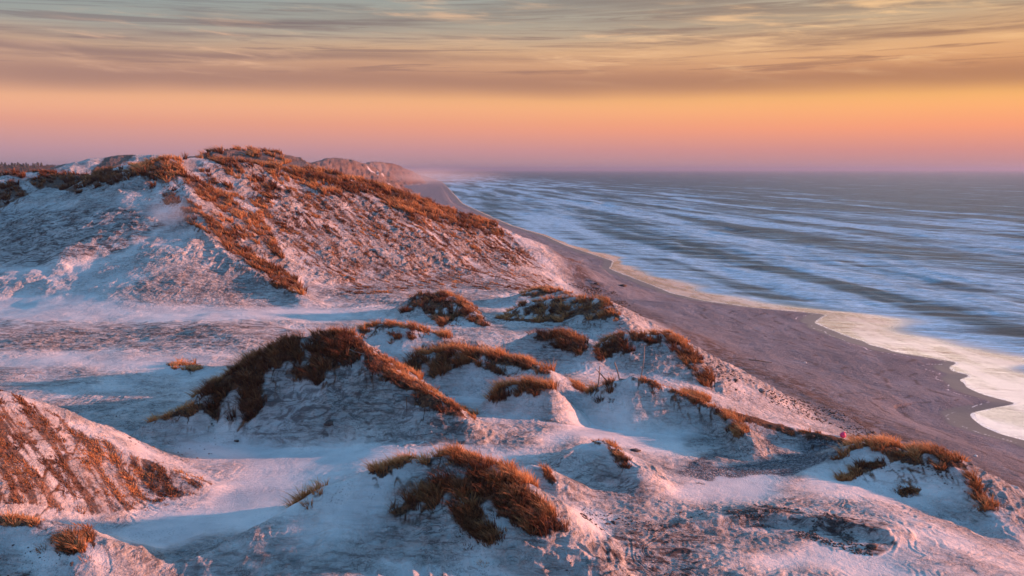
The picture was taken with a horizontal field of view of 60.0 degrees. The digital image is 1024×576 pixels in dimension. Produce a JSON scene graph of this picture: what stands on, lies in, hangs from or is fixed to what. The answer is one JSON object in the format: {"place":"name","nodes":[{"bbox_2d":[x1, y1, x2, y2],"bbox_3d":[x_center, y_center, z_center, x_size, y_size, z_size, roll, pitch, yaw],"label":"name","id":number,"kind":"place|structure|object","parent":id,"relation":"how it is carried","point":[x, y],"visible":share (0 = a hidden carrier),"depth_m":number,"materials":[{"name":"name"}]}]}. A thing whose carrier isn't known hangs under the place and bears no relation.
{"place":"outdoors","nodes":[
{"label":"outdoors","id":0,"kind":"place"},
{"bbox_2d":[0,162,55,174],"bbox_3d":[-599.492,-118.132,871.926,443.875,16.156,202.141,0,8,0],"label":"forest","id":1,"kind":"object","parent":0,"point":[21,166],"visible":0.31,"depth_m":836.38,"materials":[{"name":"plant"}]},
{"bbox_2d":[0,165,140,300],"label":"sand dune","id":2,"kind":"structure","parent":0,"point":[43,253],"depth_m":103.14,"materials":[{"name":"beige sand"}]},
{"bbox_2d":[0,168,92,203],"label":"grass","id":3,"kind":"structure","parent":2,"relation":"on","point":[69,181],"depth_m":129.88,"materials":[{"name":"plant"}]},
{"bbox_2d":[80,157,181,204],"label":"grass","id":4,"kind":"structure","parent":2,"relation":"on","point":[99,176],"depth_m":119.69,"materials":[{"name":"brown plant"}]},
{"bbox_2d":[0,515,174,575],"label":"sand dune","id":5,"kind":"structure","parent":0,"point":[111,555],"depth_m":30.41,"materials":[{"name":"beige sand"}]},
{"bbox_2d":[0,510,44,526],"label":"grass clump","id":6,"kind":"object","parent":5,"relation":"on","point":[16,516],"visible":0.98,"depth_m":31.63,"materials":[{"name":"brown plant"}]},
{"bbox_2d":[34,522,90,562],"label":"grass clump","id":7,"kind":"object","parent":5,"relation":"on","point":[65,543],"visible":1,"depth_m":30.35,"materials":[{"name":"brown plant"}]},
{"bbox_2d":[72,521,98,541],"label":"grass clump","id":8,"kind":"object","parent":5,"relation":"on","point":[87,529],"visible":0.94,"depth_m":31.07,"materials":[{"name":"brown plant"}]},
{"bbox_2d":[46,155,173,174],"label":"sand dune","id":9,"kind":"structure","parent":0,"point":[88,165],"depth_m":223.94,"materials":[{"name":"beige sand"}]},
{"bbox_2d":[0,391,224,527],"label":"sand dune","id":10,"kind":"structure","parent":0,"point":[149,454],"depth_m":37.77,"materials":[{"name":"beige sand"}]},
{"bbox_2d":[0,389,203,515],"bbox_3d":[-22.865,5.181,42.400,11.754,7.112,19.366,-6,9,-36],"label":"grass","id":11,"kind":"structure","parent":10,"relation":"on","point":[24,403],"depth_m":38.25,"materials":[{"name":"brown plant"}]},
{"bbox_2d":[171,364,227,378],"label":"sand dune","id":12,"kind":"structure","parent":0,"point":[206,371],"depth_m":61.71,"materials":[{"name":"beige sand"}]},
{"bbox_2d":[56,245,348,305],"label":"sand dune","id":13,"kind":"structure","parent":0,"point":[170,274],"depth_m":94.66,"materials":[{"name":"beige sand"}]},
{"bbox_2d":[146,163,320,304],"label":"sand dune","id":14,"kind":"structure","parent":0,"point":[170,226],"depth_m":105.27,"materials":[{"name":"beige sand"}]},
{"bbox_2d":[129,333,496,444],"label":"sand dune","id":15,"kind":"structure","parent":0,"point":[358,401],"depth_m":47.45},
{"bbox_2d":[144,398,200,422],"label":"grass clump","id":16,"kind":"object","parent":15,"relation":"on","point":[171,412],"visible":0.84,"depth_m":48.27,"materials":[{"name":"brown plant"}]},
{"bbox_2d":[182,324,367,421],"bbox_3d":[-14.232,4.666,51.542,12.232,5.404,8.919,0,8,0],"label":"grass clump","id":17,"kind":"object","parent":15,"relation":"on","point":[251,357],"visible":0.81,"depth_m":49.92,"materials":[{"name":"brown plant"}]},
{"bbox_2d":[324,420,333,425],"bbox_3d":[-9.624,7.129,46.783,0.635,0.341,0.447,0,8,0],"label":"soil clod","id":18,"kind":"object","parent":15,"relation":"on","point":[328,423],"visible":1,"depth_m":46.65,"materials":[{"name":"brown soil"}]},
{"bbox_2d":[357,335,480,419],"bbox_3d":[-5.784,5.171,49.316,8.127,4.647,6.866,0,8,0],"label":"grass clump","id":19,"kind":"object","parent":15,"relation":"on","point":[404,374],"visible":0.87,"depth_m":48.44,"materials":[{"name":"brown plant"}]},
{"bbox_2d":[47,158,633,293],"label":"sand dune","id":20,"kind":"structure","parent":0,"point":[120,206],"depth_m":121.58,"materials":[{"name":"beige sand"}]},
{"bbox_2d":[127,151,504,295],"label":"grass","id":21,"kind":"structure","parent":20,"relation":"on","point":[269,266],"depth_m":118.78,"materials":[{"name":"brown plant"}]},
{"bbox_2d":[276,164,495,225],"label":"grass","id":22,"kind":"structure","parent":20,"relation":"on","point":[470,217],"depth_m":139.00,"materials":[{"name":"brown plant"}]},
{"bbox_2d":[253,187,544,267],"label":"grass","id":23,"kind":"structure","parent":20,"relation":"on","point":[473,246],"depth_m":128.32,"materials":[{"name":"brown plant"}]},
{"bbox_2d":[295,234,551,293],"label":"grass","id":24,"kind":"structure","parent":20,"relation":"on","point":[430,280],"depth_m":115.26,"materials":[{"name":"brown plant"}]},
{"bbox_2d":[312,158,411,191],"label":"sand dune","id":25,"kind":"structure","parent":0,"point":[354,168],"depth_m":680.50,"materials":[{"name":"beige sand"}]},
{"bbox_2d":[187,149,582,264],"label":"sand dune","id":26,"kind":"structure","parent":0,"point":[297,161],"depth_m":178.74,"materials":[{"name":"beige sand"}]},
{"bbox_2d":[189,144,291,164],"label":"grass","id":27,"kind":"structure","parent":26,"relation":"on","point":[256,151],"depth_m":179.33,"materials":[{"name":"brown plant"}]},
{"bbox_2d":[365,161,425,184],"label":"sand dune","id":28,"kind":"structure","parent":0,"point":[400,174],"depth_m":1077.46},
{"bbox_2d":[168,454,629,575],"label":"sand dune","id":29,"kind":"structure","parent":0,"point":[354,518],"depth_m":32.29,"materials":[{"name":"white sand"}]},
{"bbox_2d":[280,477,330,509],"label":"grass clump","id":30,"kind":"object","parent":29,"relation":"on","point":[304,494],"visible":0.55,"depth_m":34.40,"materials":[{"name":"brown plant"}]},
{"bbox_2d":[361,452,422,475],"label":"grass clump","id":31,"kind":"object","parent":29,"relation":"on","point":[375,466],"visible":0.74,"depth_m":34.97,"materials":[{"name":"brown plant"}]},
{"bbox_2d":[442,495,507,567],"bbox_3d":[-1.494,8.747,32.559,1.574,1.861,2.961,-7,10,-42],"label":"grass clump","id":32,"kind":"object","parent":29,"relation":"on","point":[466,510],"visible":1,"depth_m":32.56,"materials":[{"name":"brown plant"}]},
{"bbox_2d":[386,438,570,537],"bbox_3d":[-1.480,7.519,34.924,7.293,3.235,7.272,0,8,0],"label":"grass clump","id":33,"kind":"object","parent":29,"relation":"on","point":[512,474],"visible":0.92,"depth_m":33.65,"materials":[{"name":"brown plant"}]},
{"bbox_2d":[355,323,494,362],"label":"sand dune","id":34,"kind":"structure","parent":0,"point":[377,336],"depth_m":60.25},
{"bbox_2d":[385,329,416,343],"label":"grass clump","id":35,"kind":"object","parent":34,"relation":"on","point":[396,335],"visible":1,"depth_m":60.23,"materials":[{"name":"brown plant"}]},
{"bbox_2d":[349,316,452,338],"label":"grass clump","id":36,"kind":"object","parent":34,"relation":"on","point":[422,328],"visible":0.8,"depth_m":61.29,"materials":[{"name":"brown plant"}]},
{"bbox_2d":[383,293,489,326],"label":"sand dune","id":37,"kind":"structure","parent":0,"point":[416,312],"depth_m":85.86,"materials":[{"name":"beige sand"}]},
{"bbox_2d":[394,287,490,325],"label":"grass clump","id":38,"kind":"object","parent":37,"relation":"on","point":[440,321],"visible":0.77,"depth_m":85.79,"materials":[{"name":"brown plant"}]},
{"bbox_2d":[403,350,585,407],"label":"sand dune","id":39,"kind":"structure","parent":0,"point":[470,377],"depth_m":56.16,"materials":[{"name":"beige sand"}]},
{"bbox_2d":[400,338,556,379],"bbox_3d":[-2.929,4.862,57.047,11.283,2.804,7.786,-2,8,-18],"label":"grass clump","id":40,"kind":"object","parent":39,"relation":"on","point":[466,353],"visible":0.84,"depth_m":57.22,"materials":[{"name":"brown plant"}]},
{"bbox_2d":[569,377,587,391],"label":"grass clump","id":41,"kind":"object","parent":39,"relation":"on","point":[578,385],"visible":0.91,"depth_m":55.09,"materials":[{"name":"brown plant"}]},
{"bbox_2d":[582,374,616,403],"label":"grass clump","id":42,"kind":"object","parent":39,"relation":"on","point":[590,388],"visible":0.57,"depth_m":53.26,"materials":[{"name":"brown plant"}]},
{"bbox_2d":[0,271,1023,575],"bbox_3d":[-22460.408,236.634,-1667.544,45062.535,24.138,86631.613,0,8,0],"label":"terrain","id":43,"kind":"structure","parent":0,"point":[92,363],"depth_m":44.92,"materials":[{"name":"beige sand"}]},
{"bbox_2d":[164,357,203,370],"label":"grass clump","id":44,"kind":"object","parent":43,"relation":"on","point":[179,363],"visible":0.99,"depth_m":63.63,"materials":[{"name":"brown plant"}]},
{"bbox_2d":[0,411,707,575],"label":"soil clods","id":45,"kind":"object","parent":43,"relation":"on","point":[71,563],"visible":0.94,"depth_m":36.02,"materials":[{"name":"brown soil"}]},
{"bbox_2d":[676,386,712,402],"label":"grass clump","id":46,"kind":"object","parent":43,"relation":"on","point":[707,397],"visible":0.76,"depth_m":60.38,"materials":[{"name":"brown plant"}]},
{"bbox_2d":[866,544,877,549],"bbox_3d":[14.254,10.252,35.107,0.548,0.262,0.345,0,8,0],"label":"soil clod","id":47,"kind":"object","parent":43,"relation":"on","point":[872,546],"visible":1,"depth_m":35.02,"materials":[{"name":"brown soil"}]},
{"bbox_2d":[0,0,1023,169],"label":"sky","id":48,"kind":"structure","parent":0,"point":[408,84],"materials":[{"name":"orange"}]},
{"bbox_2d":[477,383,589,424],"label":"sand dune","id":49,"kind":"structure","parent":0,"point":[551,403],"depth_m":50.86,"materials":[{"name":"beige sand"}]},
{"bbox_2d":[480,372,558,401],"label":"grass clump","id":50,"kind":"object","parent":49,"relation":"on","point":[533,381],"visible":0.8,"depth_m":51.42,"materials":[{"name":"brown plant"}]},
{"bbox_2d":[520,465,591,506],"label":"sand dune","id":51,"kind":"structure","parent":0,"point":[569,491],"depth_m":38.59,"materials":[{"name":"white sand"}]},
{"bbox_2d":[536,461,555,480],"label":"grass clump","id":52,"kind":"object","parent":51,"relation":"on","point":[543,468],"visible":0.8,"depth_m":38.96,"materials":[{"name":"brown plant"}]},
{"bbox_2d":[498,332,615,373],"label":"sand dune","id":53,"kind":"structure","parent":0,"point":[586,361],"depth_m":67.25,"materials":[{"name":"beige sand"}]},
{"bbox_2d":[525,326,589,355],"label":"grass clump","id":54,"kind":"object","parent":53,"relation":"on","point":[561,334],"visible":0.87,"depth_m":68.64,"materials":[{"name":"brown plant"}]},
{"bbox_2d":[507,297,666,338],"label":"sand dune","id":55,"kind":"structure","parent":0,"point":[599,328],"depth_m":83.93,"materials":[{"name":"beige sand"}]},
{"bbox_2d":[495,292,621,322],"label":"grass clump","id":56,"kind":"object","parent":55,"relation":"on","point":[582,298],"visible":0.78,"depth_m":86.12,"materials":[{"name":"brown plant"}]},
{"bbox_2d":[546,441,673,495],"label":"sand dune","id":57,"kind":"structure","parent":0,"point":[639,476],"depth_m":41.56,"materials":[{"name":"white sand"}]},
{"bbox_2d":[590,437,632,468],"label":"grass clump","id":58,"kind":"object","parent":57,"relation":"on","point":[616,447],"visible":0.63,"depth_m":41.91,"materials":[{"name":"brown plant"}]},
{"bbox_2d":[493,288,737,354],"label":"sand dune","id":59,"kind":"structure","parent":0,"point":[706,343],"depth_m":98.35,"materials":[{"name":"beige sand"}]},
{"bbox_2d":[519,284,572,295],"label":"grass clump","id":60,"kind":"object","parent":59,"relation":"on","point":[547,290],"visible":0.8,"depth_m":100.10,"materials":[{"name":"brown plant"}]},
{"bbox_2d":[576,376,775,460],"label":"sand dune","id":61,"kind":"structure","parent":0,"point":[637,404],"depth_m":51.23,"materials":[{"name":"beige sand"}]},
{"bbox_2d":[640,346,644,377],"bbox_3d":[7.791,4.481,52.881,0.099,2.066,0.459,6,10,40],"label":"driftwood stake","id":62,"kind":"object","parent":61,"relation":"on","point":[643,362],"visible":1,"depth_m":52.88,"materials":[{"name":"grey wood"}]},
{"bbox_2d":[639,376,716,408],"bbox_3d":[9.780,6.282,52.876,4.895,2.296,2.677,2,8,15],"label":"grass clump","id":63,"kind":"object","parent":61,"relation":"on","point":[642,378],"visible":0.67,"depth_m":52.26,"materials":[{"name":"brown plant"}]},
{"bbox_2d":[710,405,751,438],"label":"grass clump","id":64,"kind":"object","parent":61,"relation":"on","point":[738,428],"visible":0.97,"depth_m":49.43,"materials":[{"name":"brown plant"}]},
{"bbox_2d":[594,333,813,416],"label":"sand dune","id":65,"kind":"structure","parent":0,"point":[661,360],"depth_m":66.15,"materials":[{"name":"beige sand"}]},
{"bbox_2d":[589,327,678,361],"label":"grass clump","id":66,"kind":"object","parent":65,"relation":"on","point":[605,352],"visible":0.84,"depth_m":68.07,"materials":[{"name":"brown plant"}]},
{"bbox_2d":[663,329,716,386],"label":"grass clump","id":67,"kind":"object","parent":65,"relation":"on","point":[693,356],"visible":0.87,"depth_m":66.76,"materials":[{"name":"brown plant"}]},
{"bbox_2d":[403,174,1023,483],"bbox_3d":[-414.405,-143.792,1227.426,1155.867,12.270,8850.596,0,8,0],"label":"beach","id":68,"kind":"structure","parent":0,"point":[906,398],"depth_m":93.87,"materials":[{"name":"beige sand"}]},
{"bbox_2d":[749,358,771,362],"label":"driftwood branch","id":69,"kind":"object","parent":68,"relation":"on","point":[755,359],"visible":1,"depth_m":92.51,"materials":[{"name":"grey wood"}]},
{"bbox_2d":[565,282,991,495],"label":"wrack","id":70,"kind":"object","parent":68,"relation":"on","point":[736,380],"visible":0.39,"depth_m":67.58,"materials":[{"name":"brown plant"}]},
{"bbox_2d":[410,170,1023,439],"bbox_3d":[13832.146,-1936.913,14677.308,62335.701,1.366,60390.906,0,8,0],"label":"sea","id":71,"kind":"structure","parent":0,"point":[927,263],"depth_m":273.92,"materials":[{"name":"liquid"}]},
{"bbox_2d":[679,434,840,481],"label":"gravel","id":72,"kind":"structure","parent":0,"point":[804,460],"depth_m":44.78,"materials":[{"name":"stone"}]},
{"bbox_2d":[716,407,847,451],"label":"sand dune","id":73,"kind":"structure","parent":0,"point":[772,432],"depth_m":49.92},
{"bbox_2d":[723,407,833,435],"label":"grass","id":74,"kind":"structure","parent":73,"relation":"on","point":[787,426],"depth_m":50.32,"materials":[{"name":"brown plant"}]},
{"bbox_2d":[674,478,1023,543],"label":"sand dune","id":75,"kind":"structure","parent":0,"point":[890,531],"depth_m":37.07,"materials":[{"name":"white sand"}]},
{"bbox_2d":[726,504,872,555],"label":"soil clods","id":76,"kind":"object","parent":75,"relation":"on","point":[848,538],"visible":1,"depth_m":36.54,"materials":[{"name":"brown soil"}]},
{"bbox_2d":[807,441,1023,551],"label":"sand dune","id":77,"kind":"structure","parent":0,"point":[1004,523],"depth_m":42.72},
{"bbox_2d":[827,455,885,480],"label":"grass clump","id":78,"kind":"object","parent":77,"relation":"on","point":[842,476],"visible":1,"depth_m":43.95,"materials":[{"name":"brown plant"}]},
{"bbox_2d":[828,431,910,460],"bbox_3d":[18.808,8.441,47.093,4.214,2.555,6.755,3,8,23],"label":"grass clump","id":79,"kind":"object","parent":77,"relation":"on","point":[856,441],"visible":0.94,"depth_m":45.40,"materials":[{"name":"brown plant"}]},
{"bbox_2d":[892,481,920,496],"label":"grass clump","id":80,"kind":"object","parent":77,"relation":"on","point":[910,488],"visible":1,"depth_m":42.57,"materials":[{"name":"brown plant"}]},
{"bbox_2d":[891,441,1001,511],"bbox_3d":[21.720,9.190,45.093,4.894,3.327,9.489,3,8,21],"label":"grass clump","id":81,"kind":"object","parent":77,"relation":"on","point":[914,448],"visible":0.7,"depth_m":43.66,"materials":[{"name":"brown plant"}]}
]}

